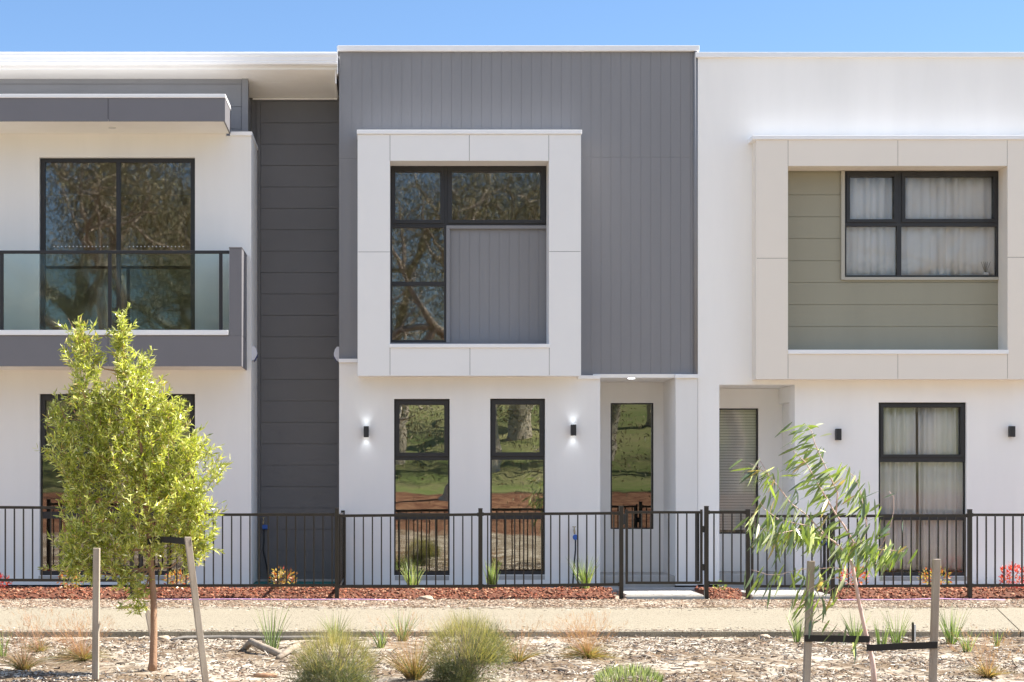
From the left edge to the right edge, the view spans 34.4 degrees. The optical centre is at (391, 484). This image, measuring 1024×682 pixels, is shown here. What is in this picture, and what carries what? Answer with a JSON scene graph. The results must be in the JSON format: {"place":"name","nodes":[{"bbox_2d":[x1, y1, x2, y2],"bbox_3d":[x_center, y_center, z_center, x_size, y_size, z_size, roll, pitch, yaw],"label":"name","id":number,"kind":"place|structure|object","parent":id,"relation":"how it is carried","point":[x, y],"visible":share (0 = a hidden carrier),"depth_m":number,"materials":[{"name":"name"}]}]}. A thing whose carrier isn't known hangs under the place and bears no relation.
{"place":"outdoors","nodes":[
{"label":"outdoors","id":0,"kind":"place"},
{"bbox_2d":[0,585,1023,681],"bbox_3d":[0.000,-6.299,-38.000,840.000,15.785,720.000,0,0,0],"label":"ground","id":1,"kind":"structure","parent":0,"point":[818,658],"depth_m":14.33,"materials":[{"name":"beige gravel"}]},
{"bbox_2d":[0,628,10,656],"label":"grass tuft","id":2,"kind":"object","parent":1,"relation":"on","point":[7,641],"visible":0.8,"depth_m":14.58,"materials":[{"name":"green plant"}]},
{"bbox_2d":[0,615,60,670],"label":"grass clump","id":3,"kind":"object","parent":1,"relation":"on","point":[23,664],"visible":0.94,"depth_m":13.59,"materials":[{"name":"beige plant"}]},
{"bbox_2d":[0,604,74,653],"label":"grass clump","id":4,"kind":"object","parent":1,"relation":"on","point":[40,648],"visible":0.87,"depth_m":14.89,"materials":[{"name":"brown plant"}]},
{"bbox_2d":[35,611,123,666],"bbox_3d":[-2.709,1.300,14.318,0.898,0.497,0.881,0,0,-16],"label":"grass clump","id":5,"kind":"object","parent":1,"relation":"on","point":[83,655],"visible":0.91,"depth_m":14.27,"materials":[{"name":"beige plant"}]},
{"bbox_2d":[92,548,99,679],"bbox_3d":[-2.316,1.008,12.900,0.060,1.027,0.050,0,0,0],"label":"timber stake","id":6,"kind":"object","parent":1,"relation":"on","point":[96,615],"visible":1,"depth_m":12.88,"materials":[{"name":"beige wood"}]},
{"bbox_2d":[34,302,232,670],"bbox_3d":[-2.094,0.010,13.362,1.637,3.018,0.855,0,0,0],"label":"young tree","id":7,"kind":"object","parent":1,"relation":"on","point":[171,489],"visible":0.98,"depth_m":13.35,"materials":[{"name":"green plant"}]},
{"bbox_2d":[143,600,149,636],"bbox_3d":[-2.271,1.255,15.400,0.117,0.354,0.053,0,0,0],"label":"timber stake","id":8,"kind":"object","parent":1,"relation":"on","point":[147,613],"visible":0.41,"depth_m":15.38,"materials":[{"name":"beige wood"}]},
{"bbox_2d":[157,635,170,639],"bbox_3d":[-2.221,1.485,15.998,0.150,0.046,0.124,0,0,0],"label":"rock","id":9,"kind":"object","parent":1,"relation":"on","point":[164,637],"visible":0.86,"depth_m":15.96,"materials":[{"name":"stone"}]},
{"bbox_2d":[0,502,334,598],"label":"metal fence","id":10,"kind":"object","parent":1,"relation":"on","point":[332,584],"visible":0.59,"depth_m":20.29,"materials":[{"name":"brown metal"}]},
{"bbox_2d":[0,52,338,586],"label":"townhouse","id":11,"kind":"structure","parent":1,"relation":"on","point":[185,205],"depth_m":22.18,"materials":[{"name":"white paint"}]},
{"bbox_2d":[40,158,194,329],"bbox_3d":[-3.663,-3.183,22.015,2.074,2.361,0.070,0,0,0],"label":"sliding door","id":12,"kind":"structure","parent":11,"relation":"in","point":[43,161],"depth_m":21.98,"materials":[{"name":"black metal"}]},
{"bbox_2d":[40,394,194,574],"bbox_3d":[-3.663,-0.002,22.008,2.066,2.416,0.084,0,0,0],"label":"window","id":13,"kind":"structure","parent":11,"relation":"in","point":[43,397],"depth_m":21.98,"materials":[{"name":"black metal"}]},
{"bbox_2d":[184,537,208,681],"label":"timber stake","id":14,"kind":"object","parent":1,"relation":"on","point":[196,608],"visible":1,"depth_m":12.73,"materials":[{"name":"beige wood"}]},
{"bbox_2d":[147,536,184,544],"bbox_3d":[-1.750,0.451,13.057,0.045,0.077,0.769,0,0,-34],"label":"tree tie","id":15,"kind":"object","parent":14,"relation":"attached to","point":[176,540],"visible":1,"depth_m":13.13,"materials":[{"name":"black rubber"}]},
{"bbox_2d":[171,635,329,640],"bbox_3d":[-1.312,1.487,15.931,1.656,0.060,0.139,0,0,-2],"label":"irrigation pipe","id":16,"kind":"object","parent":1,"relation":"on","point":[237,637],"visible":0.65,"depth_m":15.95,"materials":[{"name":"brown plastic"}]},
{"bbox_2d":[241,638,287,655],"bbox_3d":[-1.153,1.463,14.773,0.082,0.146,0.715,0,0,-36],"label":"driftwood","id":17,"kind":"object","parent":1,"relation":"on","point":[250,642],"visible":0.83,"depth_m":14.78,"materials":[{"name":"grey wood"}]},
{"bbox_2d":[253,673,276,677],"bbox_3d":[-1.006,1.515,13.110,0.195,0.043,0.061,0,0,-16],"label":"driftwood","id":18,"kind":"object","parent":1,"relation":"on","point":[264,675],"visible":1,"depth_m":13.09,"materials":[{"name":"beige wood"}]},
{"bbox_2d":[252,598,291,648],"bbox_3d":[-1.083,1.261,15.115,0.387,0.519,0.523,0,0,-21],"label":"grass tuft","id":19,"kind":"object","parent":1,"relation":"on","point":[272,644],"visible":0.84,"depth_m":15.09,"materials":[{"name":"green plant"}]},
{"bbox_2d":[157,598,402,600],"bbox_3d":[-1.341,1.394,19.989,3.065,0.032,0.044,0,0,-1],"label":"irrigation hose","id":20,"kind":"object","parent":1,"relation":"on","point":[285,599],"visible":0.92,"depth_m":19.98,"materials":[{"name":"purple"}]},
{"bbox_2d":[276,643,300,658],"bbox_3d":[-0.922,1.469,14.506,0.076,0.119,0.440,0,0,21],"label":"driftwood","id":21,"kind":"object","parent":1,"relation":"on","point":[287,651],"visible":0.77,"depth_m":14.47,"materials":[{"name":"beige wood"}]},
{"bbox_2d":[276,616,388,681],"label":"wiry shrub","id":22,"kind":"object","parent":1,"relation":"on","point":[327,669],"visible":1,"depth_m":12.32,"materials":[{"name":"green plant"}]},
{"bbox_2d":[320,610,353,641],"bbox_3d":[-0.565,1.339,15.808,0.363,0.342,0.361,0,0,34],"label":"grass tuft","id":23,"kind":"object","parent":1,"relation":"on","point":[335,625],"visible":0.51,"depth_m":15.81,"materials":[{"name":"plant"}]},
{"bbox_2d":[339,510,344,584],"bbox_3d":[-0.650,0.850,21.115,0.050,1.020,1.570,0,0,0],"label":"fence","id":24,"kind":"object","parent":1,"relation":"on","point":[341,550],"visible":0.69,"depth_m":21.45,"materials":[{"name":"black metal"}]},
{"bbox_2d":[367,625,393,647],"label":"grass tuft","id":25,"kind":"object","parent":1,"relation":"on","point":[383,640],"visible":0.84,"depth_m":15.20,"materials":[{"name":"green plant"}]},
{"bbox_2d":[385,609,420,640],"bbox_3d":[0.116,1.317,15.699,0.388,0.358,0.401,0,0,0],"label":"grass tuft","id":26,"kind":"object","parent":1,"relation":"on","point":[404,632],"visible":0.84,"depth_m":15.69,"materials":[{"name":"green plant"}]},
{"bbox_2d":[368,606,456,679],"bbox_3d":[0.119,1.241,13.034,0.817,0.606,0.781,0,0,39],"label":"grass clump","id":27,"kind":"object","parent":1,"relation":"on","point":[409,672],"visible":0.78,"depth_m":12.96,"materials":[{"name":"plant"}]},
{"bbox_2d":[417,595,432,599],"bbox_3d":[0.409,1.382,20.185,0.213,0.059,0.142,0,0,0],"label":"rock","id":28,"kind":"object","parent":1,"relation":"on","point":[427,597],"visible":0.91,"depth_m":20.14,"materials":[{"name":"stone"}]},
{"bbox_2d":[409,603,521,681],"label":"wiry shrub","id":29,"kind":"object","parent":1,"relation":"on","point":[479,652],"visible":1,"depth_m":12.56,"materials":[{"name":"green plant"}]},
{"bbox_2d":[335,506,623,598],"bbox_3d":[1.074,0.863,20.300,3.556,1.205,0.054,0,0,0],"label":"metal fence","id":30,"kind":"object","parent":1,"relation":"on","point":[480,514],"visible":0.94,"depth_m":20.29,"materials":[{"name":"brown metal"}]},
{"bbox_2d":[623,509,704,583],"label":"metal gate","id":31,"kind":"structure","parent":30,"relation":"attached to","point":[702,530],"depth_m":20.29,"materials":[{"name":"brown metal"}]},
{"bbox_2d":[0,607,1023,636],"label":"footpath","id":32,"kind":"structure","parent":1,"relation":"on","point":[220,619],"depth_m":17.37,"materials":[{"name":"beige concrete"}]},
{"bbox_2d":[0,586,1023,599],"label":"bark mulch","id":33,"kind":"object","parent":1,"relation":"on","point":[487,589],"visible":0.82,"depth_m":20.51,"materials":[{"name":"brown wood"}]},
{"bbox_2d":[0,572,12,587],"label":"nandina shrub","id":34,"kind":"object","parent":33,"relation":"on","point":[1,582],"visible":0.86,"depth_m":20.87,"materials":[{"name":"brown plant"}]},
{"bbox_2d":[57,571,80,588],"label":"nandina shrub","id":35,"kind":"object","parent":33,"relation":"on","point":[67,585],"visible":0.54,"depth_m":20.87,"materials":[{"name":"brown plant"}]},
{"bbox_2d":[161,568,189,588],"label":"nandina shrub","id":36,"kind":"object","parent":33,"relation":"on","point":[174,581],"visible":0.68,"depth_m":20.86,"materials":[{"name":"brown plant"}]},
{"bbox_2d":[269,567,297,588],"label":"nandina shrub","id":37,"kind":"object","parent":33,"relation":"on","point":[282,573],"visible":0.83,"depth_m":20.88,"materials":[{"name":"yellow plant"}]},
{"bbox_2d":[400,559,424,584],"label":"strappy plant","id":38,"kind":"object","parent":33,"relation":"on","point":[413,580],"visible":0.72,"depth_m":20.92,"materials":[{"name":"green plant"}]},
{"bbox_2d":[483,563,500,587],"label":"strappy plant","id":39,"kind":"object","parent":33,"relation":"on","point":[492,577],"visible":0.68,"depth_m":20.92,"materials":[{"name":"green plant"}]},
{"bbox_2d":[570,556,599,588],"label":"strappy plant","id":40,"kind":"object","parent":33,"relation":"on","point":[582,576],"visible":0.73,"depth_m":20.92,"materials":[{"name":"green plant"}]},
{"bbox_2d":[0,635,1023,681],"bbox_3d":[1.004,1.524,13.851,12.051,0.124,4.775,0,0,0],"label":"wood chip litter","id":41,"kind":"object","parent":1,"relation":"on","point":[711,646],"visible":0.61,"depth_m":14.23,"materials":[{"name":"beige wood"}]},
{"bbox_2d":[0,598,1023,607],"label":"wood chip litter","id":42,"kind":"object","parent":1,"relation":"on","point":[59,602],"visible":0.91,"depth_m":19.47,"materials":[{"name":"beige wood"}]},
{"bbox_2d":[334,45,698,586],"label":"townhouse","id":43,"kind":"structure","parent":1,"relation":"on","point":[518,224],"depth_m":22.00,"materials":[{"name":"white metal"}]},
{"bbox_2d":[391,225,445,342],"bbox_3d":[0.353,-2.686,22.048,0.739,1.564,0.070,0,0,0],"label":"window","id":44,"kind":"structure","parent":43,"relation":"in","point":[392,226],"depth_m":22.01,"materials":[{"name":"black metal"}]},
{"bbox_2d":[394,399,449,574],"bbox_3d":[0.401,0.032,22.028,0.743,2.350,0.084,0,0,0],"label":"window","id":45,"kind":"structure","parent":43,"relation":"in","point":[446,402],"depth_m":22.00,"materials":[{"name":"black metal"}]},
{"bbox_2d":[391,166,545,224],"bbox_3d":[1.024,-3.865,22.041,2.081,0.789,0.084,0,0,0],"label":"window","id":46,"kind":"structure","parent":43,"relation":"in","point":[445,172],"depth_m":22.00,"materials":[{"name":"black metal"}]},
{"bbox_2d":[496,405,538,409],"bbox_3d":[1.687,-1.068,22.102,0.610,0.128,0.018,0,0,0],"label":"roller blind","id":47,"kind":"object","parent":43,"relation":"attached to","point":[517,407],"visible":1,"depth_m":22.10,"materials":[{"name":"white fabric"}]},
{"bbox_2d":[490,399,544,574],"bbox_3d":[1.679,0.025,22.028,0.734,2.346,0.084,0,0,0],"label":"window","id":48,"kind":"structure","parent":43,"relation":"in","point":[494,455],"depth_m":22.00,"materials":[{"name":"black metal"}]},
{"bbox_2d":[611,403,652,528],"bbox_3d":[3.345,-0.262,22.985,0.599,1.756,0.070,0,0,0],"label":"window","id":49,"kind":"structure","parent":43,"relation":"in","point":[631,423],"depth_m":22.98,"materials":[{"name":"black glass"}]},
{"bbox_2d":[483,614,560,662],"bbox_3d":[1.129,1.297,14.104,0.728,0.465,0.660,0,0,0],"label":"grass clump","id":50,"kind":"object","parent":1,"relation":"on","point":[520,657],"visible":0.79,"depth_m":14.07,"materials":[{"name":"plant"}]},
{"bbox_2d":[551,667,569,671],"bbox_3d":[1.383,1.514,13.506,0.160,0.043,0.077,0,0,17],"label":"driftwood","id":51,"kind":"object","parent":1,"relation":"on","point":[561,669],"visible":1,"depth_m":13.50,"materials":[{"name":"beige wood"}]},
{"bbox_2d":[542,610,633,662],"bbox_3d":[1.684,1.324,14.489,0.957,0.504,0.987,0,0,0],"label":"grass clump","id":52,"kind":"object","parent":1,"relation":"on","point":[585,651],"visible":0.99,"depth_m":14.47,"materials":[{"name":"beige plant"}]},
{"bbox_2d":[593,662,664,681],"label":"cushion plant","id":53,"kind":"object","parent":1,"relation":"on","point":[647,672],"visible":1,"depth_m":12.64,"materials":[{"name":"green plant"}]},
{"bbox_2d":[638,654,651,657],"bbox_3d":[2.228,1.507,14.498,0.126,0.043,0.032,0,0,25],"label":"driftwood","id":54,"kind":"object","parent":1,"relation":"on","point":[645,655],"visible":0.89,"depth_m":14.49,"materials":[{"name":"beige wood"}]},
{"bbox_2d":[694,588,739,598],"bbox_3d":[4.127,1.375,20.740,0.483,0.110,1.280,0,0,0],"label":"mulch bed","id":55,"kind":"object","parent":1,"relation":"on","point":[735,593],"visible":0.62,"depth_m":20.50,"materials":[{"name":"red wood"}]},
{"bbox_2d":[704,506,749,598],"bbox_3d":[4.129,0.867,20.300,0.564,1.212,0.054,0,0,0],"label":"metal fence","id":56,"kind":"object","parent":55,"relation":"on","point":[707,512],"visible":0.92,"depth_m":20.29,"materials":[{"name":"brown metal"}]},
{"bbox_2d":[625,596,830,599],"bbox_3d":[4.170,1.426,20.277,2.574,0.108,0.275,0,0,0],"label":"paving edge","id":57,"kind":"object","parent":1,"relation":"on","point":[701,597],"visible":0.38,"depth_m":20.28,"materials":[{"name":"grey concrete"}]},
{"bbox_2d":[760,634,770,638],"bbox_3d":[3.647,1.484,16.099,0.124,0.046,0.132,0,0,0],"label":"rock","id":58,"kind":"object","parent":1,"relation":"on","point":[764,636],"visible":0.79,"depth_m":16.06,"materials":[{"name":"stone"}]},
{"bbox_2d":[786,611,804,642],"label":"grass tuft","id":59,"kind":"object","parent":1,"relation":"on","point":[797,632],"visible":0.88,"depth_m":15.68,"materials":[{"name":"green plant"}]},
{"bbox_2d":[802,561,814,681],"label":"timber stake","id":60,"kind":"object","parent":1,"relation":"on","point":[807,653],"visible":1,"depth_m":12.38,"materials":[{"name":"beige wood"}]},
{"bbox_2d":[804,635,869,642],"bbox_3d":[3.342,1.157,12.372,0.496,0.058,0.008,0,0,-2],"label":"tree tie","id":61,"kind":"object","parent":60,"relation":"attached to","point":[832,638],"visible":1,"depth_m":12.37,"materials":[{"name":"black rubber"}]},
{"bbox_2d":[728,422,917,681],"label":"young tree","id":62,"kind":"object","parent":1,"relation":"on","point":[863,549],"visible":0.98,"depth_m":12.37,"materials":[{"name":"green plant"}]},
{"bbox_2d":[840,608,869,642],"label":"grass tuft","id":63,"kind":"object","parent":1,"relation":"on","point":[855,632],"visible":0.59,"depth_m":15.63,"materials":[{"name":"green plant"}]},
{"bbox_2d":[695,52,1023,586],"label":"townhouse","id":64,"kind":"structure","parent":1,"relation":"on","point":[797,325],"depth_m":21.97,"materials":[{"name":"white paint"}]},
{"bbox_2d":[720,410,755,529],"bbox_3d":[4.802,-0.190,22.998,0.587,1.730,0.027,0,0,0],"label":"venetian blind","id":65,"kind":"object","parent":64,"relation":"hanging from","point":[735,475],"visible":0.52,"depth_m":23.00,"materials":[{"name":"white"}]},
{"bbox_2d":[719,408,757,533],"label":"window","id":66,"kind":"structure","parent":64,"relation":"in","point":[756,409],"depth_m":22.91,"materials":[{"name":"black metal"}]},
{"bbox_2d":[782,403,788,572],"bbox_3d":[5.442,0.093,22.590,0.040,2.415,0.576,0,0,0],"label":"front door","id":67,"kind":"structure","parent":64,"relation":"in","point":[785,407],"depth_m":22.70,"materials":[{"name":"white metal"}]},
{"bbox_2d":[880,408,915,570],"bbox_3d":[6.796,0.038,22.140,0.496,2.225,0.081,0,0,0],"label":"curtain","id":68,"kind":"object","parent":64,"relation":"hanging from","point":[898,479],"visible":0.81,"depth_m":22.14,"materials":[{"name":"white fabric"}]},
{"bbox_2d":[846,178,994,274],"bbox_3d":[7.121,-3.493,22.140,2.055,1.422,0.082,0,0,0],"label":"curtain","id":69,"kind":"object","parent":64,"relation":"hanging from","point":[940,250],"visible":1,"depth_m":22.14,"materials":[{"name":"white fabric"}]},
{"bbox_2d":[845,171,997,276],"bbox_3d":[7.085,-3.485,22.056,2.053,1.411,0.084,0,0,0],"label":"window","id":70,"kind":"structure","parent":64,"relation":"in","point":[898,220],"depth_m":22.03,"materials":[{"name":"black metal"}]},
{"bbox_2d":[879,403,964,575],"bbox_3d":[7.091,0.059,22.048,1.166,2.314,0.084,0,0,0],"label":"window","id":71,"kind":"structure","parent":64,"relation":"in","point":[960,457],"depth_m":22.02,"materials":[{"name":"black metal"}]},
{"bbox_2d":[918,408,962,570],"bbox_3d":[7.396,0.038,22.142,0.637,2.225,0.079,0,0,0],"label":"curtain","id":72,"kind":"object","parent":64,"relation":"hanging from","point":[940,487],"visible":0.8,"depth_m":22.14,"materials":[{"name":"white fabric"}]},
{"bbox_2d":[981,262,989,274],"bbox_3d":[7.971,-2.900,22.120,0.096,0.191,0.090,0,0,43],"label":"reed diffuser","id":73,"kind":"object","parent":64,"relation":"on","point":[985,273],"visible":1,"depth_m":22.11,"materials":[{"name":"grey glass"}]},
{"bbox_2d":[872,619,891,643],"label":"grass tuft","id":74,"kind":"object","parent":1,"relation":"on","point":[885,638],"visible":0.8,"depth_m":14.98,"materials":[{"name":"green plant"}]},
{"bbox_2d":[882,611,912,642],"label":"grass tuft","id":75,"kind":"object","parent":1,"relation":"on","point":[899,637],"visible":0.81,"depth_m":15.59,"materials":[{"name":"green plant"}]},
{"bbox_2d":[821,598,1004,600],"bbox_3d":[6.249,1.394,19.993,2.410,0.038,0.054,0,0,-3],"label":"irrigation hose","id":76,"kind":"object","parent":1,"relation":"on","point":[918,599],"visible":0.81,"depth_m":19.99,"materials":[{"name":"purple"}]},
{"bbox_2d":[912,622,915,641],"bbox_3d":[4.971,1.415,15.700,0.034,0.210,0.020,0,0,0],"label":"marker peg","id":77,"kind":"object","parent":1,"relation":"on","point":[913,632],"visible":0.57,"depth_m":15.69,"materials":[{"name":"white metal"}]},
{"bbox_2d":[818,588,1023,598],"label":"mulch bed","id":78,"kind":"object","parent":1,"relation":"on","point":[990,594],"visible":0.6,"depth_m":20.44,"materials":[{"name":"red wood"}]},
{"bbox_2d":[837,563,868,588],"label":"nandina shrub","id":79,"kind":"object","parent":78,"relation":"on","point":[841,575],"visible":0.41,"depth_m":20.87,"materials":[{"name":"brown plant"}]},
{"bbox_2d":[917,567,952,588],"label":"nandina shrub","id":80,"kind":"object","parent":78,"relation":"on","point":[941,575],"visible":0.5,"depth_m":20.91,"materials":[{"name":"brown plant"}]},
{"bbox_2d":[998,563,1023,588],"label":"nandina shrub","id":81,"kind":"object","parent":78,"relation":"on","point":[1007,575],"visible":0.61,"depth_m":20.89,"materials":[{"name":"brown plant"}]},
{"bbox_2d":[830,508,1023,598],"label":"metal fence","id":82,"kind":"object","parent":1,"relation":"on","point":[969,515],"visible":0.7,"depth_m":20.29,"materials":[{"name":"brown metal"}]},
{"bbox_2d":[750,513,830,587],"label":"metal gate","id":83,"kind":"structure","parent":82,"relation":"attached to","point":[798,586],"depth_m":20.29,"materials":[{"name":"brown metal"}]},
{"bbox_2d":[928,559,940,681],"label":"timber stake","id":84,"kind":"object","parent":1,"relation":"on","point":[934,616],"visible":1,"depth_m":12.32,"materials":[{"name":"beige wood"}]},
{"bbox_2d":[866,642,937,650],"bbox_3d":[3.822,1.211,12.352,0.516,0.077,0.020,0,0,7],"label":"tree tie","id":85,"kind":"object","parent":84,"relation":"attached to","point":[902,646],"visible":1,"depth_m":12.36,"materials":[{"name":"black rubber"}]},
{"bbox_2d":[929,603,970,643],"bbox_3d":[5.257,1.301,15.476,0.408,0.405,0.338,0,0,37],"label":"grass tuft","id":86,"kind":"object","parent":1,"relation":"on","point":[949,635],"visible":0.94,"depth_m":15.47,"materials":[{"name":"green plant"}]},
{"bbox_2d":[954,631,981,651],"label":"grass tuft","id":87,"kind":"object","parent":1,"relation":"on","point":[968,647],"visible":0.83,"depth_m":14.88,"materials":[{"name":"green plant"}]},
{"bbox_2d":[938,623,1023,677],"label":"grass clump","id":88,"kind":"object","parent":1,"relation":"on","point":[985,671],"visible":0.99,"depth_m":13.18,"materials":[{"name":"beige plant"}]},
{"bbox_2d":[991,627,1005,645],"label":"grass tuft","id":89,"kind":"object","parent":1,"relation":"on","point":[998,639],"visible":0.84,"depth_m":15.40,"materials":[{"name":"green plant"}]},
{"bbox_2d":[0,0,1023,51],"label":"sky","id":90,"kind":"structure","parent":0,"point":[25,25],"materials":[{"name":"blue"}]},
{"bbox_2d":[52,587,1018,597],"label":"paving","id":91,"kind":"structure","parent":0,"point":[658,591],"depth_m":21.06,"materials":[{"name":"grey concrete"}]}
]}

